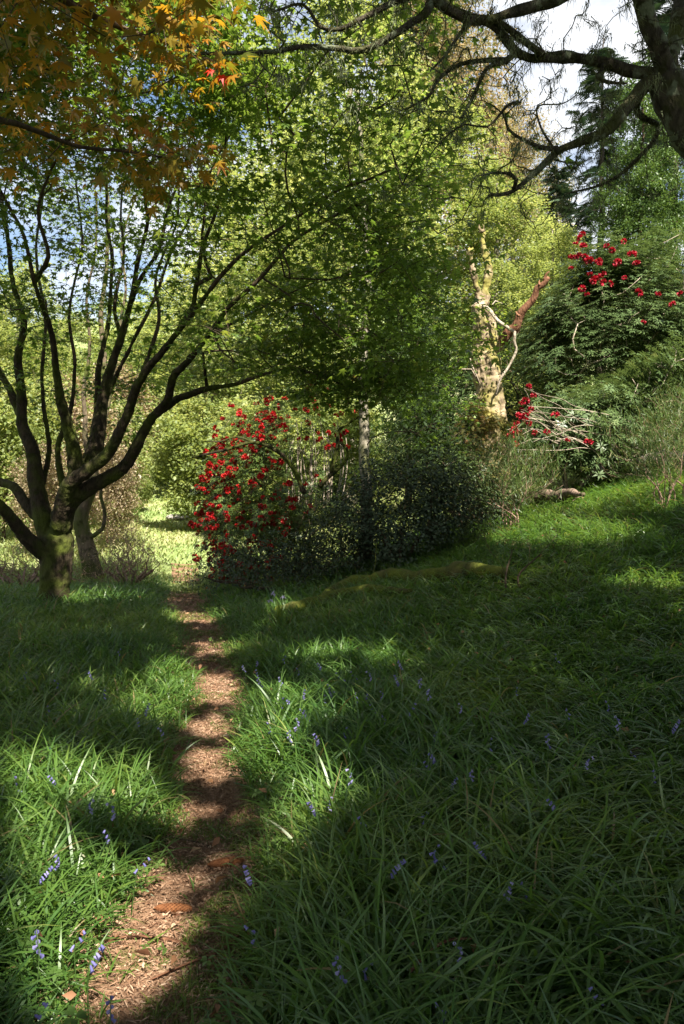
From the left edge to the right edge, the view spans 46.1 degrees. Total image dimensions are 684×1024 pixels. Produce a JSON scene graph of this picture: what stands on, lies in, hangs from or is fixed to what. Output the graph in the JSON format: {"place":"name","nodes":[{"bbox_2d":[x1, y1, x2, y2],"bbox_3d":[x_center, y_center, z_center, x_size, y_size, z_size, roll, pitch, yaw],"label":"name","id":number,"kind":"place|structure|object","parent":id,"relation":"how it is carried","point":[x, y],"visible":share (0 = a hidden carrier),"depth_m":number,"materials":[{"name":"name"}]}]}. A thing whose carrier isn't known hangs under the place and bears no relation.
{"place":"outdoors","nodes":[
{"label":"outdoors","id":0,"kind":"place"},
{"bbox_2d":[75,563,264,1023],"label":"path","id":1,"kind":"structure","parent":0,"point":[117,943],"depth_m":3.36,"materials":[{"name":"wood chips"},{"name":"bark mulch"},{"name":"soil"}]},
{"bbox_2d":[97,934,214,972],"bbox_3d":[-0.634,1.539,2.841,0.490,0.023,0.126,1,1,22],"label":"stick","id":2,"kind":"object","parent":1,"relation":"on","point":[168,939],"visible":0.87,"depth_m":2.89,"materials":[{"name":"brown wood"}]},
{"bbox_2d":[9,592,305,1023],"bbox_3d":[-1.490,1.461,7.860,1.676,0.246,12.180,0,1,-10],"label":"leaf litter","id":3,"kind":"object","parent":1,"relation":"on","point":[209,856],"visible":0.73,"depth_m":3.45,"materials":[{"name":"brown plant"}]},
{"bbox_2d":[40,589,286,1023],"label":"moss","id":4,"kind":"object","parent":1,"relation":"on","point":[192,981],"visible":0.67,"depth_m":3.07,"materials":[{"name":"green plant"}]},
{"bbox_2d":[154,902,191,913],"bbox_3d":[-0.654,1.535,3.115,0.146,0.040,0.040,3,1,-3],"label":"spruce cone","id":5,"kind":"object","parent":1,"relation":"on","point":[173,907],"visible":1,"depth_m":3.10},
{"bbox_2d":[155,835,208,845],"bbox_3d":[-0.745,1.532,3.744,0.289,0.034,0.009,0,1,11],"label":"stick","id":6,"kind":"object","parent":1,"relation":"on","point":[186,840],"visible":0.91,"depth_m":3.74,"materials":[{"name":"brown wood"}]},
{"bbox_2d":[148,928,246,981],"bbox_3d":[-0.472,1.532,2.781,0.416,0.033,0.066,-1,2,-45],"label":"stick","id":7,"kind":"object","parent":1,"relation":"on","point":[180,966],"visible":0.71,"depth_m":2.73,"materials":[{"name":"brown wood"}]},
{"bbox_2d":[207,857,243,867],"bbox_3d":[-0.508,1.532,3.513,0.160,0.044,0.044,3,0,-20],"label":"spruce cone","id":8,"kind":"object","parent":1,"relation":"on","point":[218,862],"visible":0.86,"depth_m":3.50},
{"bbox_2d":[0,286,683,1023],"bbox_3d":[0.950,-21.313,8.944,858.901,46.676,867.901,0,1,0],"label":"ground","id":9,"kind":"structure","parent":0,"point":[160,568],"depth_m":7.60,"materials":[{"name":"green plant"}]},
{"bbox_2d":[0,523,34,584],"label":"azalea shrub","id":10,"kind":"object","parent":9,"relation":"on","point":[11,557],"visible":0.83,"depth_m":15.09,"materials":[{"name":"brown plant"}]},
{"bbox_2d":[0,294,34,346],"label":"broadleaf tree","id":11,"kind":"object","parent":9,"relation":"on","point":[12,317],"visible":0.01,"depth_m":65.15,"materials":[{"name":"green plant"}]},
{"bbox_2d":[0,337,71,381],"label":"hillside shrub","id":12,"kind":"object","parent":9,"relation":"on","point":[28,363],"visible":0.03,"depth_m":48.43,"materials":[{"name":"green plant"}]},
{"bbox_2d":[31,929,43,1023],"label":"bluebell","id":13,"kind":"object","parent":9,"relation":"on","point":[38,951],"visible":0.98,"depth_m":2.43,"materials":[{"name":"purple plant"}]},
{"bbox_2d":[27,1002,47,1023],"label":"bluebell","id":14,"kind":"object","parent":9,"relation":"on","point":[45,1004],"visible":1,"depth_m":2.13,"materials":[{"name":"purple plant"}]},
{"bbox_2d":[30,865,53,914],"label":"bluebell","id":15,"kind":"object","parent":9,"relation":"on","point":[46,874],"visible":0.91,"depth_m":2.93,"materials":[{"name":"purple plant"}]},
{"bbox_2d":[0,366,87,541],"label":"hillside shrub","id":16,"kind":"object","parent":9,"relation":"on","point":[8,432],"visible":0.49,"depth_m":21.24,"materials":[{"name":"green plant"}]},
{"bbox_2d":[0,256,89,385],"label":"broadleaf tree","id":17,"kind":"object","parent":9,"relation":"on","point":[9,343],"visible":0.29,"depth_m":39.07,"materials":[{"name":"green plant"}]},
{"bbox_2d":[0,373,93,445],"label":"hillside shrub","id":18,"kind":"object","parent":9,"relation":"on","point":[64,393],"depth_m":32.48,"materials":[{"name":"green plant"}]},
{"bbox_2d":[1,441,93,548],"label":"hillside shrub","id":19,"kind":"object","parent":9,"relation":"on","point":[52,478],"visible":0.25,"depth_m":18.71,"materials":[{"name":"green plant"}]},
{"bbox_2d":[0,515,102,586],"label":"azalea shrub","id":20,"kind":"object","parent":9,"relation":"on","point":[31,578],"visible":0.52,"depth_m":15.11,"materials":[{"name":"green plant"}]},
{"bbox_2d":[53,854,60,897],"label":"bluebell","id":21,"kind":"object","parent":9,"relation":"on","point":[58,864],"visible":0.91,"depth_m":3.01,"materials":[{"name":"purple plant"}]},
{"bbox_2d":[27,303,104,364],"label":"broadleaf tree","id":22,"kind":"object","parent":9,"relation":"on","point":[76,330],"visible":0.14,"depth_m":61.07,"materials":[{"name":"green plant"}]},
{"bbox_2d":[38,340,113,408],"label":"hillside shrub","id":23,"kind":"object","parent":9,"relation":"on","point":[81,364],"visible":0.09,"depth_m":54.16,"materials":[{"name":"green plant"}]},
{"bbox_2d":[69,929,86,1000],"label":"bluebell","id":24,"kind":"object","parent":9,"relation":"on","point":[80,940],"visible":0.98,"depth_m":2.51,"materials":[{"name":"purple plant"}]},
{"bbox_2d":[88,798,94,851],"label":"bluebell","id":25,"kind":"object","parent":9,"relation":"on","point":[89,804],"visible":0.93,"depth_m":3.56,"materials":[{"name":"purple plant"}]},
{"bbox_2d":[39,383,148,522],"bbox_3d":[-7.898,-1.330,24.032,4.198,5.335,4.254,1,2,39],"label":"hillside shrub","id":26,"kind":"object","parent":9,"relation":"on","point":[76,412],"visible":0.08,"depth_m":23.74,"materials":[{"name":"green plant"}]},
{"bbox_2d":[87,943,105,1023],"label":"bluebell","id":27,"kind":"object","parent":9,"relation":"on","point":[98,956],"visible":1,"depth_m":2.37,"materials":[{"name":"purple plant"}]},
{"bbox_2d":[0,145,203,582],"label":"tree","id":28,"kind":"object","parent":9,"relation":"on","point":[83,534],"visible":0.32,"depth_m":16.42,"materials":[{"name":"green plant"}]},
{"bbox_2d":[102,830,116,887],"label":"bluebell","id":29,"kind":"object","parent":9,"relation":"on","point":[106,837],"visible":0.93,"depth_m":3.27,"materials":[{"name":"purple plant"}]},
{"bbox_2d":[106,995,115,1023],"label":"bluebell","id":30,"kind":"object","parent":9,"relation":"on","point":[112,1019],"visible":1,"depth_m":2.24,"materials":[{"name":"purple plant"}]},
{"bbox_2d":[62,353,162,462],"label":"hillside shrub","id":31,"kind":"object","parent":9,"relation":"on","point":[124,395],"visible":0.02,"depth_m":37.48,"materials":[{"name":"green plant"}]},
{"bbox_2d":[105,802,121,864],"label":"bluebell","id":32,"kind":"object","parent":9,"relation":"on","point":[112,811],"visible":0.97,"depth_m":3.43,"materials":[{"name":"purple plant"}]},
{"bbox_2d":[84,330,145,396],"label":"hillside shrub","id":33,"kind":"object","parent":9,"relation":"on","point":[110,344],"visible":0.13,"depth_m":58.09,"materials":[{"name":"green plant"}]},
{"bbox_2d":[82,435,149,544],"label":"hillside shrub","id":34,"kind":"object","parent":9,"relation":"on","point":[119,489],"visible":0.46,"depth_m":19.86,"materials":[{"name":"green plant"}]},
{"bbox_2d":[88,395,157,518],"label":"hillside shrub","id":35,"kind":"object","parent":9,"relation":"on","point":[145,494],"visible":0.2,"depth_m":26.64,"materials":[{"name":"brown plant"}]},
{"bbox_2d":[80,292,165,360],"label":"broadleaf tree","id":36,"kind":"object","parent":9,"relation":"on","point":[119,308],"visible":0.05,"depth_m":62.45,"materials":[{"name":"green plant"}]},
{"bbox_2d":[83,501,176,585],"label":"azalea shrub","id":37,"kind":"object","parent":9,"relation":"on","point":[142,575],"visible":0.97,"depth_m":14.95,"materials":[{"name":"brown plant"}]},
{"bbox_2d":[114,449,154,508],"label":"hillside shrub","id":38,"kind":"object","parent":9,"relation":"on","point":[147,481],"visible":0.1,"depth_m":30.76,"materials":[{"name":"green plant"}]},
{"bbox_2d":[0,0,269,220],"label":"maple tree","id":39,"kind":"object","parent":9,"relation":"on","point":[82,14],"visible":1,"depth_m":3.78,"materials":[{"name":"orange plant"}]},
{"bbox_2d":[131,856,150,917],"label":"bluebell","id":40,"kind":"object","parent":9,"relation":"on","point":[136,870],"visible":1,"depth_m":3.06,"materials":[{"name":"purple plant"}]},
{"bbox_2d":[137,386,180,480],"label":"hillside shrub","id":41,"kind":"object","parent":9,"relation":"on","point":[150,434],"depth_m":42.20,"materials":[{"name":"green plant"}]},
{"bbox_2d":[133,290,206,352],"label":"broadleaf tree","id":42,"kind":"object","parent":9,"relation":"on","point":[164,318],"visible":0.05,"depth_m":58.11,"materials":[{"name":"green plant"}]},
{"bbox_2d":[166,514,189,520],"bbox_3d":[-5.839,0.208,28.594,0.881,0.264,0.737,0,1,0],"label":"stone","id":43,"kind":"object","parent":9,"relation":"on","point":[176,517],"visible":0.58,"depth_m":28.31,"materials":[{"name":"grey stone"}]},
{"bbox_2d":[136,391,252,524],"bbox_3d":[-4.147,-1.301,24.940,4.603,5.041,4.528,0,1,-4],"label":"hillside shrub","id":44,"kind":"object","parent":9,"relation":"on","point":[186,436],"visible":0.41,"depth_m":24.04,"materials":[{"name":"green plant"}]},
{"bbox_2d":[120,254,273,447],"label":"broadleaf tree","id":45,"kind":"object","parent":9,"relation":"on","point":[181,343],"visible":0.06,"depth_m":40.45,"materials":[{"name":"green plant"}]},
{"bbox_2d":[145,355,251,495],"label":"hillside shrub","id":46,"kind":"object","parent":9,"relation":"on","point":[186,385],"visible":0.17,"depth_m":34.60,"materials":[{"name":"green plant"}]},
{"bbox_2d":[151,30,337,408],"bbox_3d":[-3.323,-9.764,33.684,8.613,20.003,8.935,0,1,3],"label":"broadleaf tree","id":47,"kind":"object","parent":9,"relation":"on","point":[225,228],"visible":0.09,"depth_m":32.50,"materials":[{"name":"green plant"}]},
{"bbox_2d":[242,865,253,931],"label":"bluebell","id":48,"kind":"object","parent":9,"relation":"on","point":[249,882],"visible":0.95,"depth_m":2.87,"materials":[{"name":"purple plant"}]},
{"bbox_2d":[243,925,274,995],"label":"bluebell","id":49,"kind":"object","parent":9,"relation":"on","point":[252,932],"visible":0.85,"depth_m":2.55,"materials":[{"name":"purple plant"}]},
{"bbox_2d":[199,390,339,527],"bbox_3d":[-2.081,-0.995,21.997,4.051,4.721,3.985,1,2,35],"label":"hillside shrub","id":50,"kind":"object","parent":9,"relation":"on","point":[247,405],"visible":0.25,"depth_m":21.24,"materials":[{"name":"green plant"}]},
{"bbox_2d":[188,376,360,588],"bbox_3d":[-1.080,-0.407,14.857,3.521,4.003,3.162,0,1,0],"label":"rhododendron","id":51,"kind":"object","parent":9,"relation":"on","point":[267,520],"visible":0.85,"depth_m":14.28,"materials":[{"name":"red plant"}]},
{"bbox_2d":[265,591,292,624],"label":"bluebell","id":52,"kind":"object","parent":9,"relation":"on","point":[278,609],"visible":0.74,"depth_m":9.04,"materials":[{"name":"green plant"}]},
{"bbox_2d":[166,512,408,598],"bbox_3d":[-0.800,0.726,12.530,3.812,1.552,2.253,0,1,0],"label":"brush shrub","id":53,"kind":"object","parent":9,"relation":"on","point":[246,583],"visible":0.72,"depth_m":12.23,"materials":[{"name":"green plant"}]},
{"bbox_2d":[0,0,576,604],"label":"maple tree","id":54,"kind":"object","parent":9,"relation":"on","point":[50,544],"visible":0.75,"depth_m":9.36,"materials":[{"name":"green plant"}]},
{"bbox_2d":[192,194,384,435],"bbox_3d":[-1.699,-4.139,24.030,5.682,10.150,5.200,-1,1,-23],"label":"broadleaf tree","id":55,"kind":"object","parent":9,"relation":"on","point":[262,389],"visible":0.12,"depth_m":23.30,"materials":[{"name":"green plant"}]},
{"bbox_2d":[307,802,319,821],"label":"bluebell","id":56,"kind":"object","parent":9,"relation":"on","point":[311,807],"visible":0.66,"depth_m":3.45,"materials":[{"name":"purple plant"}]},
{"bbox_2d":[312,733,320,770],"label":"bluebell","id":57,"kind":"object","parent":9,"relation":"on","point":[317,741],"visible":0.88,"depth_m":4.36,"materials":[{"name":"purple plant"}]},
{"bbox_2d":[332,955,347,1008],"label":"bluebell","id":58,"kind":"object","parent":9,"relation":"on","point":[341,976],"visible":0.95,"depth_m":2.31,"materials":[{"name":"purple plant"}]},
{"bbox_2d":[0,497,681,1023],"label":"fallen leaves","id":59,"kind":"object","parent":9,"relation":"on","point":[70,995],"depth_m":5.36,"materials":[{"name":"brown plant"}]},
{"bbox_2d":[0,426,683,590],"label":"meadow grass","id":60,"kind":"structure","parent":9,"relation":"on","point":[9,539],"depth_m":20.16,"materials":[{"name":"green plant"}]},
{"bbox_2d":[289,378,394,520],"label":"hillside shrub","id":61,"kind":"object","parent":9,"relation":"on","point":[354,435],"visible":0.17,"depth_m":23.09,"materials":[{"name":"green plant"}]},
{"bbox_2d":[231,0,465,506],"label":"broadleaf tree","id":62,"kind":"object","parent":9,"relation":"on","point":[378,138],"visible":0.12,"depth_m":25.71,"materials":[{"name":"green plant"}]},
{"bbox_2d":[346,769,353,798],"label":"bluebell","id":63,"kind":"object","parent":9,"relation":"on","point":[351,780],"visible":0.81,"depth_m":3.80,"materials":[{"name":"purple plant"}]},
{"bbox_2d":[359,962,373,988],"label":"bluebell","id":64,"kind":"object","parent":9,"relation":"on","point":[365,976],"visible":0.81,"depth_m":2.35,"materials":[{"name":"purple plant"}]},
{"bbox_2d":[261,90,495,563],"bbox_3d":[0.548,-2.915,13.154,3.850,7.873,4.039,0,1,0],"label":"tree","id":65,"kind":"object","parent":9,"relation":"on","point":[364,437],"visible":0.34,"depth_m":12.66,"materials":[{"name":"green plant"}]},
{"bbox_2d":[379,858,405,903],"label":"bluebell","id":66,"kind":"object","parent":9,"relation":"on","point":[399,867],"visible":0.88,"depth_m":2.91,"materials":[{"name":"purple plant"}]},
{"bbox_2d":[110,0,683,249],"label":"oak tree","id":67,"kind":"object","parent":9,"relation":"on","point":[661,78],"visible":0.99,"depth_m":5.56,"materials":[{"name":"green plant"}]},
{"bbox_2d":[275,421,534,581],"bbox_3d":[0.994,-0.147,12.362,3.989,2.493,2.456,0,1,0],"label":"evergreen shrub","id":68,"kind":"object","parent":9,"relation":"on","point":[432,516],"visible":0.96,"depth_m":11.93,"materials":[{"name":"green plant"}]},
{"bbox_2d":[367,253,466,512],"bbox_3d":[1.654,-3.068,19.942,2.901,6.862,2.868,1,2,41],"label":"broadleaf tree","id":69,"kind":"object","parent":9,"relation":"on","point":[399,405],"visible":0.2,"depth_m":19.61,"materials":[{"name":"green plant"}]},
{"bbox_2d":[318,561,519,595],"bbox_3d":[0.648,0.967,9.899,2.864,0.812,1.497,1,2,44],"label":"fallen log","id":70,"kind":"object","parent":9,"relation":"on","point":[454,568],"visible":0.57,"depth_m":9.97,"materials":[{"name":"brown wood"}]},
{"bbox_2d":[327,57,532,477],"bbox_3d":[3.098,-8.788,30.630,8.649,16.189,7.916,-1,2,-31],"label":"broadleaf tree","id":71,"kind":"object","parent":9,"relation":"on","point":[463,271],"visible":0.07,"depth_m":29.54,"materials":[{"name":"green plant"}]},
{"bbox_2d":[427,752,441,777],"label":"bluebell","id":72,"kind":"object","parent":9,"relation":"on","point":[434,758],"visible":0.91,"depth_m":4.10,"materials":[{"name":"purple plant"}]},
{"bbox_2d":[408,937,471,973],"bbox_3d":[0.307,1.386,2.538,0.299,0.016,0.050,-1,2,-39],"label":"stick","id":73,"kind":"object","parent":9,"relation":"on","point":[439,943],"visible":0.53,"depth_m":2.58,"materials":[{"name":"brown wood"}]},
{"bbox_2d":[361,0,530,457],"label":"bronze tree","id":74,"kind":"object","parent":9,"relation":"on","point":[488,91],"visible":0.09,"depth_m":35.96,"materials":[{"name":"brown plant"}]},
{"bbox_2d":[453,942,470,993],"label":"bluebell","id":75,"kind":"object","parent":9,"relation":"on","point":[460,951],"visible":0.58,"depth_m":2.43,"materials":[{"name":"purple plant"}]},
{"bbox_2d":[403,440,542,527],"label":"evergreen shrub","id":76,"kind":"object","parent":9,"relation":"on","point":[489,482],"visible":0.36,"depth_m":13.88,"materials":[{"name":"green plant"}]},
{"bbox_2d":[356,279,604,496],"bbox_3d":[3.611,-2.783,19.248,6.583,5.541,4.242,0,1,0],"label":"evergreen shrub","id":77,"kind":"object","parent":9,"relation":"on","point":[460,389],"visible":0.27,"depth_m":18.90,"materials":[{"name":"green plant"}]},
{"bbox_2d":[473,841,492,894],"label":"bluebell","id":78,"kind":"object","parent":9,"relation":"on","point":[480,852],"visible":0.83,"depth_m":3.05,"materials":[{"name":"purple plant"}]},
{"bbox_2d":[413,770,563,827],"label":"fern","id":79,"kind":"object","parent":9,"relation":"on","point":[486,803],"visible":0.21,"depth_m":3.79,"materials":[{"name":"green plant"}]},
{"bbox_2d":[433,252,555,459],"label":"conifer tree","id":80,"kind":"object","parent":9,"relation":"on","point":[504,349],"visible":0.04,"depth_m":32.40,"materials":[{"name":"green plant"}]},
{"bbox_2d":[429,152,566,428],"bbox_3d":[5.264,-6.385,26.785,4.805,10.726,5.250,1,2,41],"label":"broadleaf tree","id":81,"kind":"object","parent":9,"relation":"on","point":[495,212],"visible":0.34,"depth_m":26.12,"materials":[{"name":"green plant"}]},
{"bbox_2d":[450,225,549,521],"bbox_3d":[2.764,-2.433,14.627,1.803,5.701,1.563,0,1,0],"label":"dead tree","id":82,"kind":"object","parent":9,"relation":"on","point":[489,388],"visible":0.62,"depth_m":14.68,"materials":[{"name":"bark"},{"name":"moss"},{"name":"wood"}]},
{"bbox_2d":[436,418,571,532],"bbox_3d":[2.455,-0.533,12.163,2.044,1.813,1.902,1,1,21],"label":"broom bush","id":83,"kind":"object","parent":9,"relation":"on","point":[509,446],"visible":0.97,"depth_m":12.08,"materials":[{"name":"green plant"}]},
{"bbox_2d":[439,477,576,595],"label":"sapling","id":84,"kind":"object","parent":9,"relation":"on","point":[528,564],"visible":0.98,"depth_m":8.67,"materials":[{"name":"green plant"}]},
{"bbox_2d":[503,881,513,945],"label":"bluebell","id":85,"kind":"object","parent":9,"relation":"on","point":[509,890],"visible":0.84,"depth_m":2.78,"materials":[{"name":"purple plant"}]},
{"bbox_2d":[467,83,578,404],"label":"bronze tree","id":86,"kind":"object","parent":9,"relation":"on","point":[523,161],"visible":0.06,"depth_m":40.61,"materials":[{"name":"brown plant"}]},
{"bbox_2d":[493,214,605,431],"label":"broadleaf tree","id":87,"kind":"object","parent":9,"relation":"on","point":[549,241],"visible":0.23,"depth_m":23.48,"materials":[{"name":"green plant"}]},
{"bbox_2d":[514,478,584,505],"bbox_3d":[3.270,-0.288,14.821,1.134,0.649,5.257,0,1,-9],"label":"fallen log","id":88,"kind":"object","parent":9,"relation":"on","point":[571,492],"visible":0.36,"depth_m":13.49,"materials":[{"name":"brown wood"}]},
{"bbox_2d":[509,166,593,445],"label":"conifer tree","id":89,"kind":"object","parent":9,"relation":"on","point":[558,177],"visible":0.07,"depth_m":35.47,"materials":[{"name":"green plant"}]},
{"bbox_2d":[546,799,560,834],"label":"bluebell","id":90,"kind":"object","parent":9,"relation":"on","point":[553,807],"visible":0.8,"depth_m":3.44,"materials":[{"name":"purple plant"}]},
{"bbox_2d":[495,771,643,814],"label":"fern","id":91,"kind":"object","parent":9,"relation":"on","point":[527,775],"visible":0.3,"depth_m":3.81,"materials":[{"name":"green plant"}]},
{"bbox_2d":[503,217,683,471],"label":"rhododendron","id":92,"kind":"object","parent":9,"relation":"on","point":[581,306],"visible":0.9,"depth_m":16.40,"materials":[{"name":"green plant"}]},
{"bbox_2d":[506,329,683,490],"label":"rhododendron","id":93,"kind":"object","parent":9,"relation":"on","point":[578,447],"visible":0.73,"depth_m":14.09,"materials":[{"name":"green plant"}]},
{"bbox_2d":[547,39,642,395],"bbox_3d":[9.688,-9.765,29.714,5.284,15.355,5.464,0,1,0],"label":"conifer tree","id":94,"kind":"object","parent":9,"relation":"on","point":[581,216],"visible":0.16,"depth_m":29.69,"materials":[{"name":"green plant"}]},
{"bbox_2d":[588,986,606,1023],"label":"bluebell","id":95,"kind":"object","parent":9,"relation":"on","point":[590,989],"visible":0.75,"depth_m":2.23,"materials":[{"name":"purple plant"}]},
{"bbox_2d":[614,715,624,759],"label":"bluebell","id":96,"kind":"object","parent":9,"relation":"on","point":[616,726],"visible":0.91,"depth_m":4.40,"materials":[{"name":"purple plant"}]},
{"bbox_2d":[563,388,683,511],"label":"broom bush","id":97,"kind":"object","parent":9,"relation":"on","point":[653,443],"visible":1,"depth_m":10.46,"materials":[{"name":"green plant"}]},
{"bbox_2d":[585,49,683,443],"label":"broadleaf tree","id":98,"kind":"object","parent":9,"relation":"on","point":[671,219],"visible":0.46,"depth_m":20.40,"materials":[{"name":"green plant"}]},
{"bbox_2d":[601,0,683,321],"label":"conifer tree","id":99,"kind":"object","parent":9,"relation":"on","point":[658,4],"visible":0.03,"depth_m":23.48,"materials":[{"name":"green plant"}]},
{"bbox_2d":[633,365,683,454],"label":"broom bush","id":100,"kind":"object","parent":9,"relation":"on","point":[672,399],"visible":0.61,"depth_m":12.56,"materials":[{"name":"green plant"}]},
{"bbox_2d":[635,440,683,467],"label":"fallen log","id":101,"kind":"object","parent":9,"relation":"on","point":[676,464],"visible":0.18,"depth_m":13.12,"materials":[{"name":"brown wood"}]},
{"bbox_2d":[670,719,680,764],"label":"bluebell","id":102,"kind":"object","parent":9,"relation":"on","point":[676,727],"visible":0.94,"depth_m":4.31,"materials":[{"name":"purple plant"}]},
{"bbox_2d":[0,0,683,323],"label":"sky","id":103,"kind":"structure","parent":0,"point":[561,18],"materials":[{"name":"white"}]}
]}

